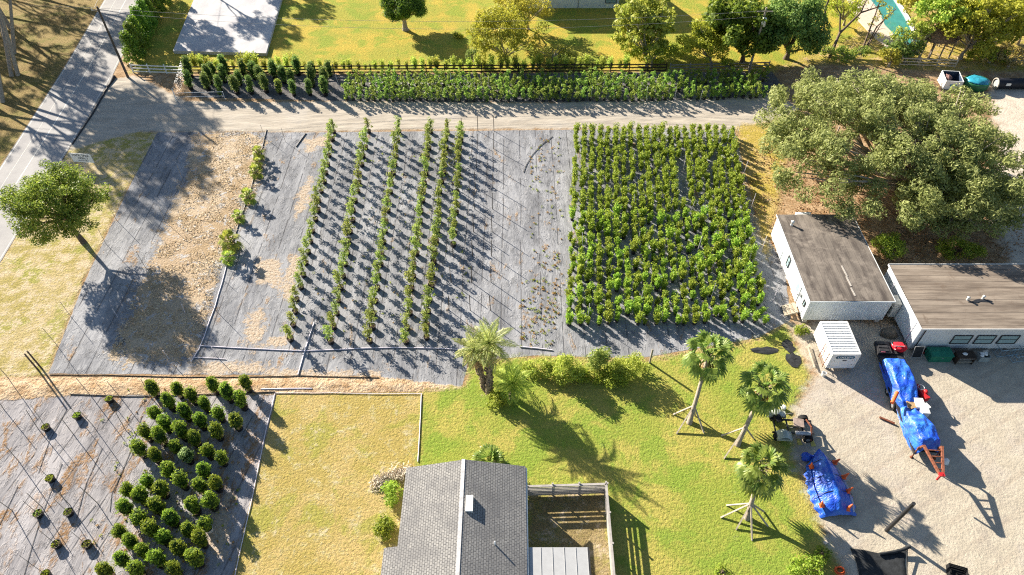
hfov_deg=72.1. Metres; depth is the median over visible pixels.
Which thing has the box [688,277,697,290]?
field shrub
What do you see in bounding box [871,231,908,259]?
bush
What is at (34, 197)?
street tree
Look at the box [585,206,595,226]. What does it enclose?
field shrub
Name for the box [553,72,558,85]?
sapling
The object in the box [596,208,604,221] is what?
field shrub
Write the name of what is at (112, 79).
road edge seam
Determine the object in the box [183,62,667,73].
board fence
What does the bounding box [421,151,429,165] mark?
potted vine
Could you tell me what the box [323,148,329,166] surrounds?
potted vine
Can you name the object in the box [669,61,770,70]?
rail fence
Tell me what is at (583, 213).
field shrub
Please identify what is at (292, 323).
potted vine
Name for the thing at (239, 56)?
hedge plant
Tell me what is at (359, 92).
sapling
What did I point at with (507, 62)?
hedge plant
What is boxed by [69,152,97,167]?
banner sign
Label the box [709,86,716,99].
sapling
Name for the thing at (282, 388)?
pipe
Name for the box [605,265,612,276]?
field shrub
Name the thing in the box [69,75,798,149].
dirt lane
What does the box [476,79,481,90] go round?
sapling
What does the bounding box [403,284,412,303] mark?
potted vine
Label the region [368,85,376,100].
sapling
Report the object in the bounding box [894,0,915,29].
pool coping
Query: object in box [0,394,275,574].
bed cloth
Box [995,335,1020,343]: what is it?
window
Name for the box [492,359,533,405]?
date palm
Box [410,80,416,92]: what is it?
sapling
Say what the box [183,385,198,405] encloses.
potted shrub
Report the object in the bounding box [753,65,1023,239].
oak tree
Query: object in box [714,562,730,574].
bush
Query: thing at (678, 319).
field shrub
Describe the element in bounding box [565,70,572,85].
sapling
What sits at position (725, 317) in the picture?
field shrub
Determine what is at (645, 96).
sapling
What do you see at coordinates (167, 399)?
potted shrub
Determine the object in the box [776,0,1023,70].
garden grass
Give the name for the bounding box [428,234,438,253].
potted vine
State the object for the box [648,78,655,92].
sapling
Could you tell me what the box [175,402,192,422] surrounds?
potted shrub
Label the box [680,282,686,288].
field shrub
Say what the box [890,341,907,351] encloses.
red bundle
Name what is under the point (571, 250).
field shrub
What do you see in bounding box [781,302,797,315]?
wooden steps
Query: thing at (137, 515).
potted shrub
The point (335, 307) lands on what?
potted vine
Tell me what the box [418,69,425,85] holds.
sapling
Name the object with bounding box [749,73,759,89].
sapling
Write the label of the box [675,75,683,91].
sapling
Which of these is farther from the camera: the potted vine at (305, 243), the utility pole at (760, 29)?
the utility pole at (760, 29)
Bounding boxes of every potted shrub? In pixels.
[94,561,115,574]
[109,522,127,538]
[109,549,131,568]
[114,497,134,516]
[117,481,134,500]
[121,531,138,550]
[124,559,146,574]
[127,506,148,527]
[128,483,150,506]
[129,437,147,458]
[133,541,150,559]
[134,422,153,442]
[138,473,154,491]
[139,516,160,539]
[142,379,160,398]
[144,405,162,422]
[144,547,166,569]
[145,495,165,516]
[146,445,162,464]
[149,425,167,447]
[149,478,169,499]
[153,528,173,547]
[155,413,172,433]
[158,460,175,478]
[160,391,176,412]
[160,507,179,528]
[163,559,183,574]
[166,438,182,454]
[169,537,187,558]
[170,381,183,399]
[170,418,187,441]
[170,468,189,490]
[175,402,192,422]
[177,446,195,464]
[178,520,195,538]
[182,495,201,516]
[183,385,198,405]
[183,547,204,568]
[185,428,201,448]
[190,476,207,495]
[190,527,208,548]
[191,411,207,431]
[195,461,211,479]
[195,514,212,533]
[196,395,210,412]
[198,442,215,460]
[198,490,219,511]
[204,376,220,395]
[206,473,223,492]
[207,421,223,441]
[209,404,225,423]
[213,449,228,466]
[217,381,234,403]
[228,412,242,431]
[231,389,248,411]
[237,373,252,392]
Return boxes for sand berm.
[0,375,459,401]
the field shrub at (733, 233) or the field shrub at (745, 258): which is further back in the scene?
the field shrub at (733, 233)
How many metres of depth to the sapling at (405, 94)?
89.78 m
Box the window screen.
[911,346,924,357]
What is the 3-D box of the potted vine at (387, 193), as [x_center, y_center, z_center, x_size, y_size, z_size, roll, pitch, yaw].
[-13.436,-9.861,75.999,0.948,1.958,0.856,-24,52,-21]
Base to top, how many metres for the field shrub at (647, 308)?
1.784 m
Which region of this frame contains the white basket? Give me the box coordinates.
[975,352,991,361]
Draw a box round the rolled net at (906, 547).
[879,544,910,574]
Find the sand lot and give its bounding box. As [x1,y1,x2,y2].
[788,320,1023,574]
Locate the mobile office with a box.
[771,212,895,321]
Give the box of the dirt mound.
[879,327,897,338]
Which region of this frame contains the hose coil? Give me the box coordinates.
[834,566,844,574]
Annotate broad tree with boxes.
[695,0,777,62]
[747,0,833,59]
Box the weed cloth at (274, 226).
[50,128,791,386]
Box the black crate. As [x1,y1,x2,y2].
[946,563,968,574]
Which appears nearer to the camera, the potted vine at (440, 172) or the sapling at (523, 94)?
the potted vine at (440, 172)
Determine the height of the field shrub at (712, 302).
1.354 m
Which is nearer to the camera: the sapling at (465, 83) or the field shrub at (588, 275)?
the field shrub at (588, 275)
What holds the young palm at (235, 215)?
on the weed cloth at (274, 226)
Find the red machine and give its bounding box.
[917,384,929,401]
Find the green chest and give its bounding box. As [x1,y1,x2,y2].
[924,347,954,361]
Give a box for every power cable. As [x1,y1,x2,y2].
[104,8,754,21]
[105,12,758,28]
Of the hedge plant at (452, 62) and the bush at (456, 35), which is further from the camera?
the bush at (456, 35)
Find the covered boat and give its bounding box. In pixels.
[801,449,856,517]
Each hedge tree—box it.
[118,29,147,63]
[122,20,147,54]
[125,14,151,47]
[129,4,154,38]
[134,0,158,30]
[143,0,161,22]
[148,0,166,16]
[160,0,171,5]
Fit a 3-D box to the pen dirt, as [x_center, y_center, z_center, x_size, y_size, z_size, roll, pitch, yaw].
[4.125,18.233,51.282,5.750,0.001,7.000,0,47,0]
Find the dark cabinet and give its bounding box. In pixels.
[952,350,977,364]
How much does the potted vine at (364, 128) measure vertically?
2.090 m
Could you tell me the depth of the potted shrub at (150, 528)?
49.76 m
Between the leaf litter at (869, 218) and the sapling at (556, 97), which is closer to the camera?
the leaf litter at (869, 218)
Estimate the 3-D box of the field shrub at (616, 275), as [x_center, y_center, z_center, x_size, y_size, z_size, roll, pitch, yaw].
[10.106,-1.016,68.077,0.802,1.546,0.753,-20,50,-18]
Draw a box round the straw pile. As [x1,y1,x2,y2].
[365,461,411,490]
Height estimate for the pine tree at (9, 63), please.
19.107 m
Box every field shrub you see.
[564,286,572,297]
[565,311,574,326]
[566,278,574,290]
[566,293,575,307]
[567,231,573,241]
[567,267,572,277]
[569,207,575,220]
[569,246,573,255]
[569,251,576,262]
[569,261,575,270]
[570,237,577,246]
[574,224,583,240]
[574,284,583,299]
[575,274,581,283]
[575,305,581,315]
[575,308,585,325]
[576,251,588,266]
[576,280,583,289]
[576,295,583,306]
[577,263,584,276]
[578,217,585,226]
[578,235,585,246]
[580,210,587,220]
[583,267,593,283]
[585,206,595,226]
[585,288,590,295]
[585,295,591,306]
[585,316,590,324]
[586,247,593,261]
[586,281,594,293]
[587,230,594,246]
[587,306,592,315]
[588,216,595,232]
[588,239,597,251]
[593,289,604,308]
[595,221,602,233]
[595,245,604,258]
[595,255,601,266]
[595,271,604,283]
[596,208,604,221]
[596,266,602,273]
[596,315,601,325]
[597,304,604,315]
[599,215,604,227]
[603,210,613,222]
[603,219,609,231]
[603,224,610,238]
[603,308,614,324]
[605,236,611,245]
[605,242,614,256]
[605,257,611,267]
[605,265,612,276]
[605,278,614,291]
[605,290,611,300]
[605,301,613,310]
[608,251,613,258]
[611,217,620,230]
[612,201,621,215]
[612,227,621,240]
[613,236,621,246]
[613,272,621,278]
[614,277,621,291]
[614,294,623,307]
[614,311,620,322]
[615,247,623,263]
[615,305,621,313]
[617,258,623,268]
[619,222,629,239]
[621,211,628,224]
[623,250,628,261]
[623,276,632,291]
[624,258,630,268]
[624,287,632,298]
[624,299,635,315]
[625,264,632,273]
[625,270,631,280]
[629,237,640,254]
[630,207,637,218]
[630,221,638,231]
[631,214,638,225]
[631,227,637,241]
[632,256,641,270]
[632,271,641,284]
[633,282,638,291]
[633,290,640,298]
[633,303,641,315]
[634,295,643,307]
[634,310,644,325]
[638,207,648,218]
[638,216,645,227]
[639,227,647,237]
[640,242,648,254]
[641,232,650,245]
[642,247,650,261]
[642,270,648,283]
[643,261,650,272]
[643,281,653,299]
[643,294,653,305]
[643,302,651,316]
[646,215,652,224]
[647,229,655,239]
[650,238,659,254]
[651,261,660,271]
[651,269,658,284]
[653,256,659,263]
[653,305,662,313]
[653,312,662,324]
[654,274,662,291]
[654,294,661,306]
[656,210,665,227]
[657,230,664,240]
[658,237,666,253]
[659,249,664,260]
[660,256,668,268]
[661,273,668,282]
[661,279,667,292]
[661,289,668,300]
[661,308,669,323]
[662,300,670,313]
[664,220,674,230]
[665,226,676,241]
[667,242,674,251]
[667,249,675,261]
[669,257,678,267]
[669,269,679,282]
[671,290,677,300]
[671,293,680,307]
[672,214,679,226]
[672,304,679,315]
[674,228,682,240]
[675,237,681,245]
[675,314,681,324]
[676,219,685,232]
[677,242,683,253]
[677,255,685,268]
[678,260,687,276]
[679,267,686,281]
[679,288,688,299]
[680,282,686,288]
[682,206,689,220]
[682,313,689,325]
[683,302,690,316]
[684,220,690,233]
[685,242,696,253]
[688,254,697,268]
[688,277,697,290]
[689,266,694,275]
[689,290,696,300]
[691,304,701,315]
[691,311,702,324]
[692,211,700,226]
[692,221,699,232]
[693,234,703,247]
[695,250,703,261]
[696,257,706,275]
[698,271,703,282]
[699,212,707,227]
[699,278,705,289]
[699,284,709,299]
[700,205,709,218]
[701,226,708,239]
[701,234,708,246]
[701,303,708,314]
[702,308,711,323]
[703,245,714,260]
[706,252,716,268]
[708,206,715,219]
[708,280,717,289]
[708,285,714,296]
[709,218,718,234]
[710,214,720,224]
[710,297,715,306]
[711,231,722,246]
[712,305,719,316]
[713,240,720,253]
[715,248,725,261]
[715,266,723,275]
[716,259,722,268]
[717,209,723,220]
[718,218,726,232]
[718,273,729,291]
[718,304,728,317]
[719,288,726,299]
[720,232,728,244]
[720,240,728,251]
[722,312,728,322]
[724,258,730,268]
[726,264,732,275]
[726,269,735,282]
[726,280,733,291]
[727,206,734,219]
[727,219,735,232]
[728,294,737,306]
[729,228,736,240]
[730,234,743,252]
[731,306,738,316]
[732,246,740,258]
[732,257,737,267]
[733,257,746,276]
[733,314,738,323]
[734,208,742,219]
[735,218,744,233]
[736,273,743,283]
[736,276,746,291]
[738,225,746,235]
[739,232,745,246]
[739,288,747,298]
[739,304,744,313]
[740,243,749,254]
[740,290,751,304]
[740,307,751,322]
[742,244,752,257]
[742,254,748,268]
[742,267,753,283]
[743,209,750,220]
[743,215,749,226]
[744,261,754,272]
[746,226,755,239]
[746,278,758,291]
[748,285,755,297]
[749,235,755,245]
[749,296,757,308]
[749,303,756,312]
[750,252,756,261]
[751,242,759,253]
[752,310,761,322]
[755,271,762,284]
[756,278,766,289]
[756,286,763,298]
[756,291,765,306]
[758,306,765,314]
[762,314,769,324]
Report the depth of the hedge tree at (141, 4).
100.72 m
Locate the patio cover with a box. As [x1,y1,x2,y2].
[528,547,590,574]
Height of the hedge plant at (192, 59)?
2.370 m
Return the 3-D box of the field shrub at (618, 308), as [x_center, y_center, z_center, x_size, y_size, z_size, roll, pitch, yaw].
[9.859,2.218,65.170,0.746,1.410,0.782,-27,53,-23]
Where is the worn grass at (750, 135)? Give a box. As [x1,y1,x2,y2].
[737,122,786,253]
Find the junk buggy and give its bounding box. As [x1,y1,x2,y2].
[767,409,814,442]
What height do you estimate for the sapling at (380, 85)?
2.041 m
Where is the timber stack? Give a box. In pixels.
[807,346,817,368]
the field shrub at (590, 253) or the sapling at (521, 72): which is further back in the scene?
the sapling at (521, 72)
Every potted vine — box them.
[280,324,293,342]
[286,311,296,327]
[287,295,298,314]
[289,284,299,302]
[293,271,303,289]
[296,257,306,277]
[298,247,308,265]
[301,236,310,254]
[305,229,312,243]
[306,216,314,233]
[309,194,320,213]
[309,202,317,222]
[312,185,320,202]
[316,178,326,193]
[317,167,326,184]
[318,159,328,175]
[320,325,333,344]
[323,132,331,149]
[323,141,332,157]
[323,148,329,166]
[325,123,335,141]
[326,311,336,330]
[328,118,337,133]
[330,299,339,315]
[331,269,346,291]
[331,286,341,303]
[338,237,350,255]
[338,248,348,266]
[338,260,345,279]
[341,222,351,243]
[343,217,354,234]
[345,201,355,223]
[347,196,355,212]
[349,183,357,203]
[352,179,361,193]
[353,158,361,175]
[353,169,361,183]
[355,149,366,167]
[356,141,366,158]
[358,130,368,149]
[362,127,367,141]
[362,310,377,330]
[362,323,372,344]
[363,117,372,133]
[365,297,376,316]
[367,286,378,303]
[370,270,380,291]
[372,259,381,277]
[374,239,386,255]
[375,250,385,267]
[377,228,386,244]
[380,218,389,233]
[381,197,391,213]
[381,205,388,224]
[383,188,390,202]
[386,172,393,185]
[386,177,392,194]
[387,156,397,175]
[390,130,399,149]
[391,151,398,166]
[392,143,398,158]
[393,115,401,133]
[393,126,402,142]
[399,325,409,344]
[400,312,409,330]
[403,270,415,291]
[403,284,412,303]
[403,298,412,316]
[408,249,416,267]
[408,261,415,278]
[410,236,421,256]
[411,224,422,244]
[414,204,422,223]
[414,217,421,232]
[416,183,426,203]
[417,194,423,213]
[419,156,429,175]
[419,171,427,184]
[419,307,429,326]
[419,323,429,340]
[420,177,426,193]
[420,294,432,314]
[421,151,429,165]
[422,141,429,157]
[423,123,430,142]
[423,284,435,302]
[424,132,433,150]
[424,268,435,289]
[426,244,438,264]
[426,261,437,276]
[427,116,434,133]
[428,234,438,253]
[429,224,441,243]
[431,213,441,233]
[432,186,441,203]
[434,197,441,210]
[434,206,441,222]
[435,179,444,193]
[436,166,444,184]
[438,138,447,153]
[438,148,447,166]
[439,157,447,174]
[441,132,449,149]
[444,118,450,132]
[447,206,457,225]
[448,218,457,235]
[448,227,456,247]
[450,196,459,214]
[451,190,459,202]
[452,138,461,156]
[453,149,460,168]
[453,175,461,193]
[454,130,463,150]
[454,163,462,176]
[454,170,462,185]
[456,124,464,142]
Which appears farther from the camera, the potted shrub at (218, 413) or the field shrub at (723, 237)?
the field shrub at (723, 237)
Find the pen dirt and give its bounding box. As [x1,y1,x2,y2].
[528,493,610,574]
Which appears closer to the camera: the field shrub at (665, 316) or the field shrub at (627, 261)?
the field shrub at (665, 316)
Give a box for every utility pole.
[91,6,128,77]
[748,7,772,71]
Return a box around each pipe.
[70,391,274,396]
[191,265,226,361]
[199,345,461,350]
[234,394,274,574]
[235,129,266,233]
[260,388,311,389]
[298,323,313,374]
[312,393,421,393]
[417,394,421,461]
[521,346,551,350]
[992,78,1023,88]
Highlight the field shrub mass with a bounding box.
[569,120,749,212]
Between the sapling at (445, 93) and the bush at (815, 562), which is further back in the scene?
the sapling at (445, 93)
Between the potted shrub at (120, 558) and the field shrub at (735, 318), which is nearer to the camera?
the potted shrub at (120, 558)
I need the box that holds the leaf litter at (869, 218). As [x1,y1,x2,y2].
[731,137,1023,268]
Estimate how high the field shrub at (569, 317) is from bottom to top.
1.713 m
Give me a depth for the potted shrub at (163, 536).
49.59 m
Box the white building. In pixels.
[529,0,618,7]
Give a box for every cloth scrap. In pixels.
[750,346,777,353]
[782,339,795,352]
[785,352,800,366]
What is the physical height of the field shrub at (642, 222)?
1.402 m
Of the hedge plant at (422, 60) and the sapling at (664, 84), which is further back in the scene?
the hedge plant at (422, 60)
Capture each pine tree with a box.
[0,8,19,75]
[0,17,13,76]
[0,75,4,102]
[1,9,9,28]
[9,0,16,53]
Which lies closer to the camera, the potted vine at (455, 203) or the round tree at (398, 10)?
the potted vine at (455, 203)
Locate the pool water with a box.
[871,0,912,43]
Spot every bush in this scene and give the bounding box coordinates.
[372,513,398,542]
[380,480,402,507]
[452,31,463,38]
[465,47,478,61]
[485,389,509,408]
[520,357,557,380]
[532,43,577,62]
[550,353,585,385]
[568,364,594,383]
[586,346,612,372]
[591,365,635,389]
[608,350,651,381]
[619,36,678,66]
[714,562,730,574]
[716,54,733,68]
[786,553,825,574]
[793,323,811,335]
[812,45,873,63]
[813,545,832,563]
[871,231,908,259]
[876,47,903,66]
[880,35,926,62]
[934,235,987,260]
[963,46,1011,62]
[978,44,1023,66]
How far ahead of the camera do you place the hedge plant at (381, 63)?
94.52 m
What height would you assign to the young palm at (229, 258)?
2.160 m
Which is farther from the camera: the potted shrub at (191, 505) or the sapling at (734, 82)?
the sapling at (734, 82)
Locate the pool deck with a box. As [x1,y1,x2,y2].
[848,0,898,46]
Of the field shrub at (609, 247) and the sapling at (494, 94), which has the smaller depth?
the field shrub at (609, 247)
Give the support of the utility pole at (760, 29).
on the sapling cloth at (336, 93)
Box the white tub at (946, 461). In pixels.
[944,458,949,464]
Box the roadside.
[0,0,103,165]
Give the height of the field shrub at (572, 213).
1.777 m
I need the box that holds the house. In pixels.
[381,459,528,574]
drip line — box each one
[24,464,61,574]
[77,449,101,515]
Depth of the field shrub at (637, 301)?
65.47 m
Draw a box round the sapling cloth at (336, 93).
[190,71,782,101]
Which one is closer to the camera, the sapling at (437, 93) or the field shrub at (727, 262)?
the field shrub at (727, 262)
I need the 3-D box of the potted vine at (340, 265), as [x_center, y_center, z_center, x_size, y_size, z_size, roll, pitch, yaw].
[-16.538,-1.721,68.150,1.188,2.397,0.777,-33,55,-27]
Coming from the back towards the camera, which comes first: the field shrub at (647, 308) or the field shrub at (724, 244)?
the field shrub at (724, 244)
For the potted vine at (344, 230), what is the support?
on the weed cloth at (274, 226)
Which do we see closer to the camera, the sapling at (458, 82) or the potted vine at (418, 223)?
the potted vine at (418, 223)
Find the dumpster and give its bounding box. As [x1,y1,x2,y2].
[937,70,963,89]
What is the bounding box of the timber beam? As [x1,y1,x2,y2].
[879,416,894,423]
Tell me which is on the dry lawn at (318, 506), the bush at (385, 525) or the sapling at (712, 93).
the bush at (385, 525)
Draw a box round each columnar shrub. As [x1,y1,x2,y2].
[180,55,193,77]
[181,69,193,90]
[199,71,210,91]
[201,64,213,84]
[206,61,215,74]
[213,74,222,91]
[216,63,227,82]
[216,86,221,97]
[217,53,229,75]
[227,74,239,94]
[233,69,242,86]
[236,58,247,77]
[244,74,254,94]
[246,60,255,79]
[252,64,264,83]
[257,72,268,93]
[267,58,277,78]
[273,78,281,94]
[277,64,286,83]
[286,67,295,82]
[286,79,296,96]
[290,54,301,75]
[303,78,312,95]
[305,64,315,87]
[308,60,316,74]
[318,65,328,84]
[318,75,328,96]
[324,59,332,77]
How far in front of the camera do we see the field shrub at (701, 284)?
67.39 m
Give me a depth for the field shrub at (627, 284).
67.00 m
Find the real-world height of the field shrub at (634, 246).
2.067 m
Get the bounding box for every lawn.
[130,0,859,70]
[236,392,421,574]
[419,326,845,574]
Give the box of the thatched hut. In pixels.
[909,23,964,57]
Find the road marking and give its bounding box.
[0,0,125,258]
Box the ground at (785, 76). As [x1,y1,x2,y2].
[1,34,1023,396]
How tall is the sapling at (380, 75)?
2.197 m
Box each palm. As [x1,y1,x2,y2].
[217,228,244,254]
[219,249,235,266]
[231,209,245,224]
[239,187,256,205]
[248,164,263,179]
[251,145,265,159]
[251,156,262,168]
[450,316,520,395]
[472,443,509,463]
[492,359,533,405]
[673,329,735,433]
[721,359,792,458]
[721,440,791,540]
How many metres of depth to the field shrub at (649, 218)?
73.81 m
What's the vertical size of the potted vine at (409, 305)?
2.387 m
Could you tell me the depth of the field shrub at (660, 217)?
72.96 m
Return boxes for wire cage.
[991,345,1023,362]
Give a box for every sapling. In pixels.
[341,83,350,100]
[346,72,351,84]
[349,85,355,99]
[351,69,359,84]
[351,79,356,92]
[356,79,363,92]
[356,87,362,100]
[359,71,366,85]
[364,87,368,100]
[365,70,374,84]
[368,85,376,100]
[373,72,379,84]
[376,86,381,100]
[377,78,382,91]
[379,69,385,84]
[382,77,389,92]
[382,86,388,99]
[385,68,391,83]
[388,87,395,101]
[389,76,394,93]
[391,69,396,85]
[395,88,402,100]
[396,79,403,92]
[397,71,404,85]
[401,87,408,100]
[403,79,409,92]
[406,71,411,85]
[408,87,415,100]
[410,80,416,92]
[412,72,418,85]
[415,77,423,91]
[415,86,422,100]
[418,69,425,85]
[422,87,429,100]
[426,70,433,85]
[428,86,434,100]
[429,79,435,92]
[432,67,439,84]
[434,85,442,101]
[437,79,442,92]
[440,69,446,85]
[441,87,447,100]
[444,80,450,92]
[446,69,452,85]
[448,85,454,100]
[450,78,456,92]
[452,69,459,84]
[455,78,462,89]
[455,85,462,101]
[457,68,464,84]
[462,79,468,92]
[462,86,470,101]
[465,72,470,84]
[468,78,474,90]
[469,85,477,101]
[472,70,478,85]
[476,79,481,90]
[477,86,482,100]
[480,73,484,85]
[481,77,488,91]
[483,86,490,101]
[489,76,496,92]
[490,87,496,99]
[491,73,497,85]
[494,76,502,92]
[498,72,504,85]
[498,87,504,101]
[503,69,510,82]
[503,76,509,93]
[504,85,513,101]
[509,78,515,90]
[511,84,518,100]
[516,76,522,93]
[518,68,524,84]
[520,87,526,100]
[522,79,529,92]
[525,71,531,84]
[527,85,532,100]
[532,73,538,85]
[533,86,540,101]
[536,75,542,89]
[537,68,545,84]
[540,86,547,101]
[542,79,548,92]
[547,84,554,100]
[548,76,554,91]
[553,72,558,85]
[553,85,559,100]
[554,77,560,93]
[559,84,566,101]
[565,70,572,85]
[566,85,572,101]
[573,85,581,101]
[574,71,578,84]
[575,78,581,91]
[580,70,585,85]
[580,86,586,100]
[582,77,588,93]
[586,68,591,84]
[587,87,593,100]
[589,77,596,92]
[591,66,598,82]
[593,86,600,100]
[594,77,603,90]
[598,70,606,84]
[601,87,607,100]
[602,76,609,90]
[607,85,615,100]
[608,78,614,92]
[611,71,616,85]
[614,78,620,91]
[614,85,623,101]
[617,69,625,85]
[623,88,628,100]
[624,72,630,85]
[628,77,634,92]
[628,85,636,101]
[630,72,636,83]
[634,77,641,91]
[636,85,642,100]
[637,69,644,85]
[641,77,648,92]
[642,87,648,99]
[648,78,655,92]
[648,85,656,100]
[649,71,656,83]
[655,84,663,100]
[656,76,663,92]
[661,74,670,91]
[662,69,670,83]
[662,85,669,99]
[669,78,676,92]
[669,84,675,99]
[670,69,677,83]
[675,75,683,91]
[677,69,684,80]
[682,86,689,99]
[683,77,688,91]
[684,69,690,82]
[689,84,695,98]
[690,68,698,84]
[690,78,696,91]
[695,85,702,100]
[696,68,702,82]
[696,76,704,90]
[701,85,710,99]
[703,66,711,84]
[709,68,717,83]
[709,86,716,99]
[710,78,717,91]
[714,83,723,99]
[717,77,724,88]
[718,69,724,81]
[722,86,727,99]
[723,67,730,82]
[723,77,731,90]
[727,84,734,97]
[729,66,738,83]
[729,77,736,87]
[733,82,741,97]
[735,75,743,89]
[736,67,743,81]
[740,81,749,98]
[742,73,752,90]
[747,83,757,98]
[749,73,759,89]
[750,68,756,83]
[755,66,762,82]
[755,81,762,97]
[761,65,769,81]
[762,85,768,97]
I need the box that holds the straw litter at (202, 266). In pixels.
[111,130,265,356]
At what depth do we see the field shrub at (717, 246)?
70.46 m
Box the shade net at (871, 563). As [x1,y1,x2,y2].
[850,548,905,574]
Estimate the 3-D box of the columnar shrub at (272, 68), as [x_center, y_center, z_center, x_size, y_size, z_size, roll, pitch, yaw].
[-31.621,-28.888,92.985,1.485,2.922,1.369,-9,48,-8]
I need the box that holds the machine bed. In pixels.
[873,341,903,354]
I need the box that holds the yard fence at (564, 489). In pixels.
[527,481,614,574]
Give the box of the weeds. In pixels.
[90,137,563,569]
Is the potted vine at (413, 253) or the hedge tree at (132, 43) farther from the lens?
the hedge tree at (132, 43)
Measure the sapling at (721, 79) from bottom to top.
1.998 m
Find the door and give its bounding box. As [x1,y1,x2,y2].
[792,280,801,301]
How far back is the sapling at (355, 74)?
91.90 m
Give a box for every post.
[24,353,39,371]
[26,351,42,369]
[649,349,653,362]
[884,502,915,531]
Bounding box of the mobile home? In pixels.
[884,264,1023,348]
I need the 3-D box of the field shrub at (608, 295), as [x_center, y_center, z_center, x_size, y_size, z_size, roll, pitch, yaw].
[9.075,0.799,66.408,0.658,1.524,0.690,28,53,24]
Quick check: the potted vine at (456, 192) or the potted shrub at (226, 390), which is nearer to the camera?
the potted shrub at (226, 390)
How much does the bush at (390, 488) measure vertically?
1.568 m
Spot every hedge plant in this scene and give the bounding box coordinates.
[187,52,197,65]
[195,53,202,68]
[201,56,211,68]
[212,58,218,68]
[229,59,234,68]
[233,51,242,62]
[242,50,249,64]
[249,51,258,64]
[260,57,267,68]
[273,55,280,67]
[281,53,288,68]
[287,52,294,65]
[316,58,321,68]
[332,58,338,68]
[339,59,345,68]
[345,58,352,67]
[378,59,385,67]
[395,57,399,67]
[410,56,418,69]
[419,56,425,67]
[426,56,433,67]
[432,55,439,67]
[442,59,449,69]
[449,55,456,67]
[465,57,472,69]
[473,53,481,67]
[481,58,486,67]
[487,53,495,67]
[497,55,504,67]
[504,57,510,67]
[511,53,519,69]
[520,58,527,69]
[530,57,535,67]
[533,52,544,66]
[545,58,550,69]
[551,54,559,66]
[560,54,569,66]
[569,56,574,66]
[576,55,583,66]
[583,53,590,66]
[599,55,606,69]
[607,56,614,68]
[617,58,622,68]
[622,53,630,68]
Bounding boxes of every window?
[605,0,616,2]
[785,255,790,267]
[949,335,973,343]
[972,335,997,343]
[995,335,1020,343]
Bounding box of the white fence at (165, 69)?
[129,63,181,73]
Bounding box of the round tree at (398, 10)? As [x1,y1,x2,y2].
[379,0,427,31]
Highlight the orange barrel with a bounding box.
[890,391,898,403]
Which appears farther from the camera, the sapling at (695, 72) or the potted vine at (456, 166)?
the sapling at (695, 72)
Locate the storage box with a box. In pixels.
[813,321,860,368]
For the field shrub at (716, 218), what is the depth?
73.25 m
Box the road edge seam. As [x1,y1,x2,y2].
[72,75,115,143]
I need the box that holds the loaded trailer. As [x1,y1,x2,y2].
[875,349,944,479]
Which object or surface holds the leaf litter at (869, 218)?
on the ground at (785, 76)
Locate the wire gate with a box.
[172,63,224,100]
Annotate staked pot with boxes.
[19,555,51,574]
[23,501,43,518]
[31,406,50,431]
[36,466,55,483]
[37,528,61,549]
[54,499,73,517]
[64,399,81,420]
[72,532,92,549]
[96,383,113,403]
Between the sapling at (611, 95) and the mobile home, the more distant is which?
the sapling at (611, 95)
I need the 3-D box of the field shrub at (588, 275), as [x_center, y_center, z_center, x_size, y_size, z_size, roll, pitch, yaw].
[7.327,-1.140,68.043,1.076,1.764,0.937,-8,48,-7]
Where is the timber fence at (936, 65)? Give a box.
[899,56,958,67]
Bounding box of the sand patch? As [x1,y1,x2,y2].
[190,137,376,550]
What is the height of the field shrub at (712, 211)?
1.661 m
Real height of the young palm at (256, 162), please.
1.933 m
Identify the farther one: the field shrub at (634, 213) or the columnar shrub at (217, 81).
the columnar shrub at (217, 81)
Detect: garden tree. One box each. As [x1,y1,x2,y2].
[465,3,543,60]
[489,0,554,31]
[611,0,677,66]
[670,18,729,67]
[823,0,868,25]
[889,16,936,60]
[897,0,930,14]
[911,0,990,46]
[935,0,1023,59]
[987,0,1023,44]
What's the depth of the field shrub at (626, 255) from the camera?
69.80 m
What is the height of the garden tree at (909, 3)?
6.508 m
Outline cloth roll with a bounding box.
[49,374,378,377]
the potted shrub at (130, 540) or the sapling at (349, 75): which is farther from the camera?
the sapling at (349, 75)
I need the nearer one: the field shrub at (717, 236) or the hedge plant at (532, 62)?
the field shrub at (717, 236)
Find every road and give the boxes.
[0,0,136,261]
[988,86,1023,263]
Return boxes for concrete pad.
[173,0,281,55]
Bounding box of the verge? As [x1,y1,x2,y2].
[0,132,155,376]
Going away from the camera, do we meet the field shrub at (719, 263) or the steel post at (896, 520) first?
the steel post at (896, 520)
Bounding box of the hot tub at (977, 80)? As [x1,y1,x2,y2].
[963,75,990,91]
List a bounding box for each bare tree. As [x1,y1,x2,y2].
[822,0,828,52]
[828,0,886,57]
[862,0,895,51]
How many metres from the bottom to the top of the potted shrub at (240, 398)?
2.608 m
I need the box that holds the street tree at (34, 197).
[0,158,112,246]
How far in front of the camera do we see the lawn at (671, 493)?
56.14 m
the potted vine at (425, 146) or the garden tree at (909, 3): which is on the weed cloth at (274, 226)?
the potted vine at (425, 146)
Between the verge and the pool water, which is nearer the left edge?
the verge
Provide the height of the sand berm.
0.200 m
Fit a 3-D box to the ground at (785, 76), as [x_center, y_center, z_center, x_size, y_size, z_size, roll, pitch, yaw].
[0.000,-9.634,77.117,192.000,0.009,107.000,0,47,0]
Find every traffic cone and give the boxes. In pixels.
[819,501,824,507]
[832,459,839,464]
[841,473,849,479]
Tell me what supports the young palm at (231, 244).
on the weed cloth at (274, 226)
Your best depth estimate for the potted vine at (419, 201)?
74.51 m
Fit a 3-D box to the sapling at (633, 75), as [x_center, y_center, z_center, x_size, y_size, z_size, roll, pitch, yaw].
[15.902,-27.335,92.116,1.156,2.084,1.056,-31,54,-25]
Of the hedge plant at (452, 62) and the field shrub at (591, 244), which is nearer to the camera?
the field shrub at (591, 244)

